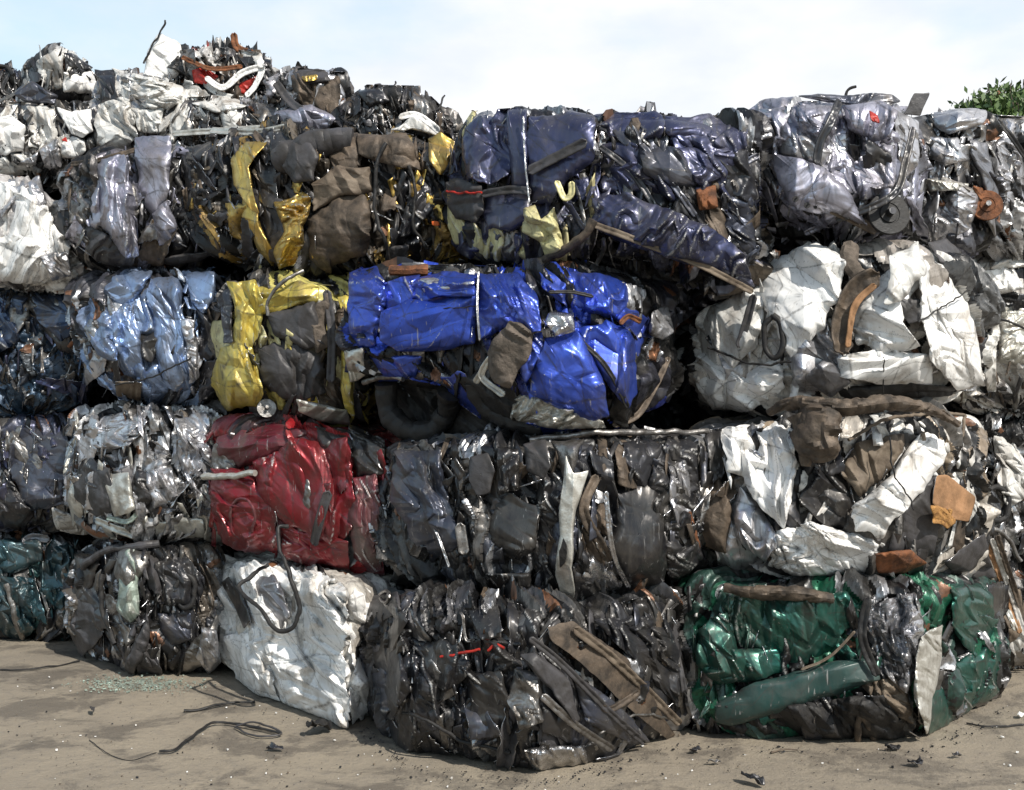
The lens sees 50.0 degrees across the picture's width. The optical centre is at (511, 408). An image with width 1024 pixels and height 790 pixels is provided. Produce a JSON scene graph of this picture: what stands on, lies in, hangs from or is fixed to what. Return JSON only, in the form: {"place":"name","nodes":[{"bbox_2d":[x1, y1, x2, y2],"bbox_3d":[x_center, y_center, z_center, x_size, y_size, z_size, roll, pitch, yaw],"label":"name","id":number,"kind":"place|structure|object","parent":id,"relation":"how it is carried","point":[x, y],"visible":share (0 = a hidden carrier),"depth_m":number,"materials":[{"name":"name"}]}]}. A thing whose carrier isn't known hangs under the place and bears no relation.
{"place":"outdoors","nodes":[
{"label":"outdoors","id":0,"kind":"place"},
{"bbox_2d":[0,637,1023,789],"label":"ground","id":1,"kind":"structure","parent":0,"point":[219,764],"depth_m":5.09,"materials":[{"name":"beige sand"}]},
{"bbox_2d":[0,660,79,670],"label":"ground cable","id":2,"kind":"object","parent":1,"relation":"on","point":[40,667],"visible":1,"depth_m":6.71,"materials":[{"name":"rubber"}]},
{"bbox_2d":[0,530,97,641],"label":"crushed car bale","id":3,"kind":"object","parent":1,"relation":"on","point":[34,569],"visible":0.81,"depth_m":7.39,"materials":[{"name":"teal paint"}]},
{"bbox_2d":[0,411,87,534],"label":"crushed car bale","id":4,"kind":"object","parent":3,"relation":"on","point":[33,448],"visible":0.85,"depth_m":7.21,"materials":[{"name":"metal"}]},
{"bbox_2d":[0,287,105,417],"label":"crushed car bale","id":5,"kind":"object","parent":4,"relation":"on","point":[41,370],"visible":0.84,"depth_m":7.14,"materials":[{"name":"metal"}]},
{"bbox_2d":[0,174,90,293],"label":"crushed car bale","id":6,"kind":"object","parent":5,"relation":"on","point":[37,255],"visible":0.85,"depth_m":6.85,"materials":[{"name":"silver metal"}]},
{"bbox_2d":[0,81,96,193],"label":"crushed car bale","id":7,"kind":"object","parent":6,"relation":"on","point":[49,142],"visible":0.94,"depth_m":7.29,"materials":[{"name":"white metal"}]},
{"bbox_2d":[0,60,22,99],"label":"crushed car bale","id":8,"kind":"object","parent":7,"relation":"on","point":[10,77],"visible":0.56,"depth_m":7.66,"materials":[{"name":"black paint"}]},
{"bbox_2d":[15,42,97,105],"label":"crushed car bale","id":9,"kind":"object","parent":7,"relation":"on","point":[62,73],"visible":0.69,"depth_m":7.40,"materials":[{"name":"grey paint"}]},
{"bbox_2d":[89,739,156,760],"bbox_3d":[-1.869,1.593,5.113,0.440,0.010,0.141,0,0,28],"label":"thin wire","id":10,"kind":"object","parent":1,"relation":"on","point":[117,757],"visible":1,"depth_m":5.04,"materials":[{"name":"metal"}]},
{"bbox_2d":[65,672,222,693],"bbox_3d":[-2.158,1.592,6.404,0.936,0.012,0.584,0,0,0],"label":"broken glass","id":11,"kind":"object","parent":1,"relation":"on","point":[135,685],"visible":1,"depth_m":6.34,"materials":[{"name":"clear glass"}]},
{"bbox_2d":[48,191,250,539],"bbox_3d":[-2.414,-0.222,8.344,2.375,3.636,1.058,0,0,0],"label":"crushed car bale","id":12,"kind":"object","parent":1,"relation":"on","point":[237,273],"depth_m":7.89},
{"bbox_2d":[62,538,239,674],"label":"crushed car bale","id":13,"kind":"object","parent":1,"relation":"on","point":[155,606],"visible":0.95,"depth_m":6.49,"materials":[{"name":"black paint"}]},
{"bbox_2d":[62,398,248,545],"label":"crushed car bale","id":14,"kind":"object","parent":13,"relation":"on","point":[133,470],"visible":0.91,"depth_m":6.49,"materials":[{"name":"silver metal"}]},
{"bbox_2d":[62,264,235,405],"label":"crushed car bale","id":15,"kind":"object","parent":14,"relation":"on","point":[138,333],"visible":0.91,"depth_m":6.50,"materials":[{"name":"blue metal"}]},
{"bbox_2d":[56,135,226,273],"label":"crushed car bale","id":16,"kind":"object","parent":15,"relation":"on","point":[119,208],"visible":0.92,"depth_m":6.55,"materials":[{"name":"grey metal"}]},
{"bbox_2d":[89,20,198,153],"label":"crushed car bale","id":17,"kind":"object","parent":16,"relation":"on","point":[130,104],"visible":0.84,"depth_m":7.09,"materials":[{"name":"grey paint"}]},
{"bbox_2d":[159,721,279,752],"bbox_3d":[-1.461,1.580,5.338,0.584,0.023,0.352,0,0,-33],"label":"rubber strip","id":18,"kind":"object","parent":1,"relation":"on","point":[204,727],"visible":1,"depth_m":5.40,"materials":[{"name":"black rubber"}]},
{"bbox_2d":[184,700,254,711],"bbox_3d":[-1.562,1.588,5.863,0.381,0.025,0.044,0,0,-29],"label":"fallen strap","id":19,"kind":"object","parent":1,"relation":"on","point":[207,707],"visible":1,"depth_m":5.85,"materials":[{"name":"rubber"}]},
{"bbox_2d":[234,721,281,736],"bbox_3d":[-1.260,1.579,5.398,0.303,0.038,0.109,0,0,36],"label":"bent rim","id":20,"kind":"object","parent":1,"relation":"on","point":[254,735],"visible":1,"depth_m":5.39,"materials":[{"name":"grey metal"}]},
{"bbox_2d":[266,742,283,748],"bbox_3d":[-1.105,1.576,5.119,0.084,0.029,0.040,0,0,0],"label":"metal scrap","id":21,"kind":"object","parent":1,"relation":"on","point":[273,745],"visible":1,"depth_m":5.11,"materials":[{"name":"grey paint"}]},
{"bbox_2d":[217,551,415,727],"bbox_3d":[-1.173,1.217,6.578,1.504,0.759,2.614,0,0,0],"label":"crushed car bale","id":22,"kind":"object","parent":1,"relation":"on","point":[311,662],"visible":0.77,"depth_m":5.78,"materials":[{"name":"white paint"}]},
{"bbox_2d":[200,409,401,575],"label":"crushed car bale","id":23,"kind":"object","parent":22,"relation":"on","point":[319,488],"visible":0.95,"depth_m":5.91,"materials":[{"name":"metal"}]},
{"bbox_2d":[236,524,301,633],"bbox_3d":[-1.256,0.860,5.613,0.201,0.537,0.464,0,0,-34],"label":"hanging hose","id":24,"kind":"object","parent":23,"relation":"hanging from","point":[260,608],"visible":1,"depth_m":5.53,"materials":[{"name":"rubber"}]},
{"bbox_2d":[207,264,379,426],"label":"crushed car bale","id":25,"kind":"object","parent":23,"relation":"on","point":[272,345],"visible":0.8,"depth_m":6.02,"materials":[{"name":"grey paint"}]},
{"bbox_2d":[177,117,353,279],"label":"crushed car bale","id":26,"kind":"object","parent":25,"relation":"on","point":[248,200],"visible":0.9,"depth_m":6.11,"materials":[{"name":"yellow metal"}]},
{"bbox_2d":[158,93,279,146],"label":"crushed car bale","id":27,"kind":"object","parent":26,"relation":"on","point":[190,122],"visible":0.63,"depth_m":6.87,"materials":[{"name":"metal"}]},
{"bbox_2d":[167,32,279,100],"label":"crushed car bale","id":28,"kind":"object","parent":27,"relation":"on","point":[226,67],"visible":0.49,"depth_m":7.05,"materials":[{"name":"metal"}]},
{"bbox_2d":[260,61,353,128],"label":"crushed car bale","id":29,"kind":"object","parent":26,"relation":"on","point":[303,97],"visible":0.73,"depth_m":6.65,"materials":[{"name":"grey metal"}]},
{"bbox_2d":[306,718,331,730],"bbox_3d":[-0.943,1.547,5.394,0.103,0.087,0.193,0,0,9],"label":"metal scrap","id":30,"kind":"object","parent":1,"relation":"on","point":[323,722],"visible":1,"depth_m":5.39,"materials":[{"name":"metal"}]},
{"bbox_2d":[0,665,1023,789],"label":"pebbles","id":31,"kind":"object","parent":1,"relation":"on","point":[486,766],"visible":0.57,"depth_m":5.00,"materials":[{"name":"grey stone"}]},
{"bbox_2d":[17,676,1018,789],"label":"paint flakes","id":32,"kind":"object","parent":1,"relation":"on","point":[452,777],"visible":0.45,"depth_m":5.04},
{"bbox_2d":[359,574,690,769],"bbox_3d":[0.021,1.285,5.856,1.959,1.052,2.506,0,0,0],"label":"crushed car bale","id":33,"kind":"object","parent":1,"relation":"on","point":[509,674],"visible":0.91,"depth_m":4.91,"materials":[{"name":"black paint"}]},
{"bbox_2d":[388,647,444,752],"bbox_3d":[-0.617,1.309,5.395,0.212,0.576,1.188,0,0,-32],"label":"crushed door","id":34,"kind":"structure","parent":33,"relation":"in","point":[426,694],"depth_m":4.99,"materials":[{"name":"grey paint"}]},
{"bbox_2d":[412,627,527,684],"bbox_3d":[-0.198,1.102,4.898,0.659,0.304,0.181,0,0,29],"label":"crushed door","id":35,"kind":"structure","parent":33,"relation":"in","point":[502,656],"depth_m":4.80,"materials":[{"name":"black paint"}]},
{"bbox_2d":[448,686,533,767],"bbox_3d":[-0.067,1.409,4.908,0.476,0.375,0.190,0,0,31],"label":"crushed door","id":36,"kind":"structure","parent":33,"relation":"in","point":[451,744],"depth_m":4.89,"materials":[{"name":"grey paint"}]},
{"bbox_2d":[368,421,713,599],"bbox_3d":[0.148,0.512,5.785,1.862,1.000,1.793,0,0,10],"label":"crushed car bale","id":37,"kind":"object","parent":33,"relation":"on","point":[583,514],"visible":0.94,"depth_m":5.13,"materials":[{"name":"metal"}]},
{"bbox_2d":[455,528,490,590],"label":"crushed door","id":38,"kind":"structure","parent":37,"relation":"in","point":[459,573],"depth_m":5.24,"materials":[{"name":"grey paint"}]},
{"bbox_2d":[449,443,509,504],"bbox_3d":[-0.207,0.369,5.268,0.507,0.406,0.104,0,0,44],"label":"crushed door","id":39,"kind":"structure","parent":37,"relation":"in","point":[486,448],"depth_m":5.16,"materials":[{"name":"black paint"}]},
{"bbox_2d":[335,256,684,439],"bbox_3d":[-0.004,-0.308,5.831,1.831,1.004,1.881,0,0,0],"label":"crushed car bale","id":40,"kind":"object","parent":37,"relation":"on","point":[533,346],"visible":1,"depth_m":5.20,"materials":[{"name":"metal"}]},
{"bbox_2d":[306,116,473,275],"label":"crushed car bale","id":41,"kind":"object","parent":40,"relation":"on","point":[380,197],"visible":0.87,"depth_m":5.88,"materials":[{"name":"brown metal"}]},
{"bbox_2d":[330,81,462,142],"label":"crushed car bale","id":42,"kind":"object","parent":41,"relation":"on","point":[379,108],"visible":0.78,"depth_m":6.44,"materials":[{"name":"metal"}]},
{"bbox_2d":[388,264,427,275],"bbox_3d":[-0.508,-0.680,5.428,0.202,0.064,0.070,0,0,8],"label":"flat bar","id":43,"kind":"object","parent":40,"relation":"on","point":[408,270],"visible":0.99,"depth_m":5.40,"materials":[{"name":"brown metal"}]},
{"bbox_2d":[379,295,476,351],"bbox_3d":[-0.401,-0.408,5.284,0.530,0.269,0.097,0,0,22],"label":"door panel","id":44,"kind":"structure","parent":40,"relation":"in","point":[416,325],"depth_m":5.25,"materials":[{"name":"blue paint"}]},
{"bbox_2d":[441,105,603,265],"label":"crushed car bale","id":45,"kind":"object","parent":40,"relation":"on","point":[521,184],"visible":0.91,"depth_m":5.32,"materials":[{"name":"blue paint"}]},
{"bbox_2d":[526,111,595,204],"bbox_3d":[0.238,-1.207,5.252,0.365,0.457,0.127,0,0,21],"label":"door panel","id":46,"kind":"structure","parent":45,"relation":"in","point":[545,135],"depth_m":5.22,"materials":[{"name":"blue paint"}]},
{"bbox_2d":[570,101,775,305],"bbox_3d":[0.804,-1.027,5.754,1.065,0.983,1.567,0,0,0],"label":"crushed car bale","id":47,"kind":"object","parent":40,"relation":"on","point":[676,202],"visible":0.98,"depth_m":5.18,"materials":[{"name":"blue paint"}]},
{"bbox_2d":[602,125,761,201],"bbox_3d":[0.799,-1.193,5.255,0.828,0.495,0.388,0,0,0],"label":"crushed door","id":48,"kind":"structure","parent":47,"relation":"in","point":[660,186],"depth_m":5.14,"materials":[{"name":"blue paint"}]},
{"bbox_2d":[532,470,562,584],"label":"crushed door","id":49,"kind":"structure","parent":37,"relation":"in","point":[552,486],"depth_m":5.00,"materials":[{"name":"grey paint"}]},
{"bbox_2d":[664,490,704,585],"bbox_3d":[0.801,0.625,5.292,0.198,0.526,0.319,0,0,30],"label":"crushed door","id":50,"kind":"structure","parent":37,"relation":"in","point":[682,559],"depth_m":5.25,"materials":[{"name":"grey paint"}]},
{"bbox_2d":[572,707,635,747],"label":"crushed door","id":51,"kind":"structure","parent":33,"relation":"in","point":[578,739],"depth_m":4.87,"materials":[{"name":"metal"}]},
{"bbox_2d":[594,609,680,706],"bbox_3d":[0.595,1.191,5.077,0.669,0.521,0.135,0,0,-44],"label":"crushed door","id":52,"kind":"structure","parent":33,"relation":"in","point":[623,632],"depth_m":5.10,"materials":[{"name":"grey paint"}]},
{"bbox_2d":[357,707,1003,788],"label":"crumbled rust","id":53,"kind":"object","parent":1,"relation":"on","point":[892,766],"visible":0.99,"depth_m":4.99,"materials":[{"name":"grey paint"}]},
{"bbox_2d":[689,745,700,751],"bbox_3d":[0.850,1.579,5.082,0.062,0.022,0.040,0,0,-42],"label":"metal scrap","id":54,"kind":"object","parent":1,"relation":"on","point":[694,749],"visible":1,"depth_m":5.08,"materials":[{"name":"grey paint"}]},
{"bbox_2d":[632,249,784,429],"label":"crushed car bale","id":55,"kind":"object","parent":1,"relation":"on","point":[677,410],"visible":0.02,"depth_m":6.90},
{"bbox_2d":[741,771,764,784],"bbox_3d":[1.019,1.567,4.652,0.055,0.036,0.116,0,0,-37],"label":"metal scrap","id":56,"kind":"object","parent":1,"relation":"on","point":[759,780],"visible":1,"depth_m":4.63,"materials":[{"name":"grey paint"}]},
{"bbox_2d":[770,748,797,752],"bbox_3d":[1.259,1.589,5.097,0.138,0.014,0.024,0,0,-14],"label":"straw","id":57,"kind":"object","parent":1,"relation":"on","point":[783,749],"visible":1,"depth_m":5.10,"materials":[{"name":"beige plant"}]},
{"bbox_2d":[674,564,1011,741],"bbox_3d":[1.782,1.219,6.096,1.957,0.942,2.117,0,0,0],"label":"crushed car bale","id":58,"kind":"object","parent":1,"relation":"on","point":[874,657],"visible":0.94,"depth_m":5.22,"materials":[{"name":"green paint"}]},
{"bbox_2d":[723,583,834,603],"bbox_3d":[1.251,0.870,5.151,0.508,0.088,0.115,0,0,9],"label":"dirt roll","id":59,"kind":"object","parent":58,"relation":"on","point":[777,592],"visible":1,"depth_m":5.12,"materials":[{"name":"brown metal"}]},
{"bbox_2d":[689,396,1023,635],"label":"crushed car bale","id":60,"kind":"object","parent":58,"relation":"on","point":[891,494],"visible":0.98,"depth_m":5.25,"materials":[{"name":"white paint"}]},
{"bbox_2d":[673,230,1004,417],"bbox_3d":[1.726,-0.388,5.948,1.738,0.982,1.801,0,0,7],"label":"crushed car bale","id":61,"kind":"object","parent":60,"relation":"on","point":[850,319],"visible":0.98,"depth_m":5.28,"materials":[{"name":"grey paint"}]},
{"bbox_2d":[749,85,933,254],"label":"crushed car bale","id":62,"kind":"object","parent":61,"relation":"on","point":[856,168],"visible":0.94,"depth_m":5.23,"materials":[{"name":"grey metal"}]},
{"bbox_2d":[758,101,925,204],"bbox_3d":[1.666,-1.245,5.366,0.886,0.604,0.381,0,0,-11],"label":"crushed door","id":63,"kind":"structure","parent":62,"relation":"in","point":[785,130],"depth_m":5.24,"materials":[{"name":"metal"}]},
{"bbox_2d":[909,107,1007,259],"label":"crushed car bale","id":64,"kind":"object","parent":61,"relation":"on","point":[965,194],"visible":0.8,"depth_m":5.76,"materials":[{"name":"silver metal"}]},
{"bbox_2d":[766,394,960,466],"bbox_3d":[1.679,0.103,5.088,0.943,0.335,0.304,0,0,-4],"label":"scrap metal","id":65,"kind":"object","parent":60,"relation":"attached to","point":[816,431],"visible":1,"depth_m":4.99,"materials":[{"name":"brown metal"}]},
{"bbox_2d":[885,743,900,749],"bbox_3d":[1.776,1.574,5.118,0.091,0.032,0.039,0,0,-15],"label":"metal scrap","id":66,"kind":"object","parent":1,"relation":"on","point":[892,746],"visible":1,"depth_m":5.12,"materials":[{"name":"metal"}]},
{"bbox_2d":[907,756,922,764],"bbox_3d":[1.795,1.570,4.891,0.074,0.030,0.057,0,0,0],"label":"metal scrap","id":67,"kind":"object","parent":1,"relation":"on","point":[919,760],"visible":1,"depth_m":4.89,"materials":[{"name":"grey paint"}]},
{"bbox_2d":[948,76,1023,115],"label":"bush","id":68,"kind":"object","parent":1,"relation":"on","point":[997,100],"visible":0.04,"depth_m":9.24,"materials":[{"name":"green plant"}]},
{"bbox_2d":[964,410,1023,669],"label":"crushed car bale","id":69,"kind":"object","parent":1,"relation":"on","point":[1004,466],"visible":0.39,"depth_m":6.45,"materials":[{"name":"white paint"}]},
{"bbox_2d":[943,251,1023,420],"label":"crushed car bale","id":70,"kind":"object","parent":69,"relation":"on","point":[1006,274],"visible":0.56,"depth_m":6.28,"materials":[{"name":"white metal"}]},
{"bbox_2d":[982,114,1023,261],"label":"crushed car bale","id":71,"kind":"object","parent":70,"relation":"on","point":[1008,241],"visible":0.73,"depth_m":6.03,"materials":[{"name":"silver metal"}]},
{"bbox_2d":[966,722,1023,726],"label":"ground wire","id":72,"kind":"object","parent":1,"relation":"on","point":[994,725],"visible":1,"depth_m":5.50,"materials":[{"name":"metal"}]},
{"bbox_2d":[0,0,1023,123],"label":"sky","id":73,"kind":"structure","parent":0,"point":[689,58],"materials":[{"name":"white"}]}
]}

